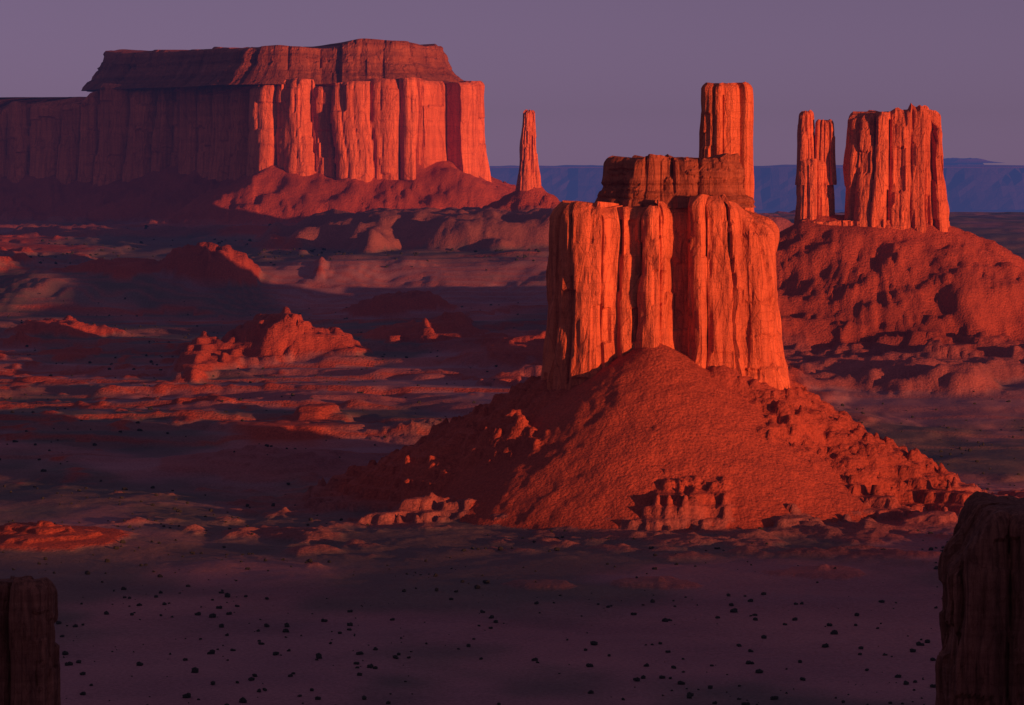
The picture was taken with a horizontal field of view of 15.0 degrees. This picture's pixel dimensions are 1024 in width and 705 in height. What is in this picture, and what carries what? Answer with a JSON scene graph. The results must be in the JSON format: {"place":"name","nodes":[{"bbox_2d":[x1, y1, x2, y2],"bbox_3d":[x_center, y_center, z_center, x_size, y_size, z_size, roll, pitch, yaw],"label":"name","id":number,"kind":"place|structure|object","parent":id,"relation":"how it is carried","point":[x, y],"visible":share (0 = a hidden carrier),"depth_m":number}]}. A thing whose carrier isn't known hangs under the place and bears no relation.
{"place":"outdoors","nodes":[
{"label":"outdoors","id":0,"kind":"place"},
{"bbox_2d":[0,161,1023,704],"bbox_3d":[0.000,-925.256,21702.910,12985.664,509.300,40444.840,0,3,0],"label":"valley ground","id":1,"kind":"structure","parent":0,"point":[666,453],"depth_m":3907.66},
{"bbox_2d":[0,77,491,185],"bbox_3d":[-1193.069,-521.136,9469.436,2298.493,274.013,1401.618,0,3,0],"label":"mesa","id":2,"kind":"structure","parent":1,"relation":"on","point":[369,130],"depth_m":8983.21},
{"bbox_2d":[81,38,463,91],"bbox_3d":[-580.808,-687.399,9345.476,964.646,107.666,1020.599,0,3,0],"label":"mesa","id":3,"kind":"structure","parent":2,"relation":"on","point":[362,59],"depth_m":8923.49},
{"bbox_2d":[0,224,1023,704],"bbox_3d":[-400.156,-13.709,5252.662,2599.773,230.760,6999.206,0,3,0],"label":"desert shrubs","id":4,"kind":"object","parent":1,"relation":"on","point":[318,656],"visible":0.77,"depth_m":3085.96},
{"bbox_2d":[515,109,540,190],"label":"rock spire","id":5,"kind":"structure","parent":1,"relation":"on","point":[529,177],"depth_m":8077.19},
{"bbox_2d":[541,194,789,390],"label":"butte","id":6,"kind":"object","parent":1,"relation":"on","point":[695,281],"visible":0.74,"depth_m":3932.97},
{"bbox_2d":[594,153,754,207],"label":"butte cap","id":7,"kind":"object","parent":6,"relation":"on","point":[669,181],"visible":0.96,"depth_m":3959.36},
{"bbox_2d":[699,82,753,212],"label":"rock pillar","id":8,"kind":"structure","parent":6,"relation":"on","point":[727,118],"depth_m":4115.36},
{"bbox_2d":[490,167,1023,209],"bbox_3d":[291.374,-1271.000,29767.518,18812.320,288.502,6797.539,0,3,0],"label":"mesa","id":9,"kind":"structure","parent":1,"relation":"on","point":[969,188],"depth_m":26676.01},
{"bbox_2d":[489,165,1023,167],"bbox_3d":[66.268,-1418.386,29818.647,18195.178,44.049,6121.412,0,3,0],"label":"mesa rim","id":10,"kind":"object","parent":9,"relation":"on","point":[837,166],"visible":0.14,"depth_m":27485.72},
{"bbox_2d":[943,160,983,164],"bbox_3d":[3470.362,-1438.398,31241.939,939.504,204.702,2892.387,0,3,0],"label":"mesa","id":11,"kind":"structure","parent":9,"relation":"on","point":[962,163],"depth_m":30054.36},
{"bbox_2d":[943,158,1001,162],"bbox_3d":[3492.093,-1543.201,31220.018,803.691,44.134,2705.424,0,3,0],"label":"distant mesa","id":12,"kind":"structure","parent":11,"relation":"on","point":[965,160],"depth_m":30070.03},
{"bbox_2d":[795,110,814,184],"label":"rock pillar","id":13,"kind":"structure","parent":1,"relation":"on","point":[805,137],"depth_m":5996.67},
{"bbox_2d":[794,158,834,223],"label":"twin spire base","id":14,"kind":"object","parent":1,"relation":"on","point":[815,196],"visible":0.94,"depth_m":5993.97},
{"bbox_2d":[814,119,836,184],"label":"rock pillar","id":15,"kind":"structure","parent":1,"relation":"on","point":[824,145],"depth_m":6003.39},
{"bbox_2d":[843,103,948,232],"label":"castle block","id":16,"kind":"structure","parent":1,"relation":"on","point":[893,167],"depth_m":5962.56},
{"bbox_2d":[0,0,1023,165],"label":"sky","id":17,"kind":"structure","parent":0,"point":[601,79]},
{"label":"ledge","id":18,"kind":"object","parent":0,"visible":0},
{"bbox_2d":[801,220,950,228],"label":"ledge","id":19,"kind":"object","parent":18,"relation":"on","point":[843,223],"visible":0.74,"depth_m":5968.51},
{"label":"ground surface","id":20,"kind":"structure","parent":0,"visible":0},
{"bbox_3d":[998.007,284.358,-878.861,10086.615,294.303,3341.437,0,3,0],"label":"mesa rim","id":21,"kind":"object","parent":20,"relation":"on","visible":0},
{"bbox_2d":[0,575,60,704],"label":"foreground rock","id":22,"kind":"object","parent":21,"relation":"on","point":[29,661],"visible":1,"depth_m":622.10},
{"bbox_2d":[935,491,1023,704],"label":"foreground rock","id":23,"kind":"object","parent":21,"relation":"on","point":[980,659],"visible":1,"depth_m":558.32}
]}

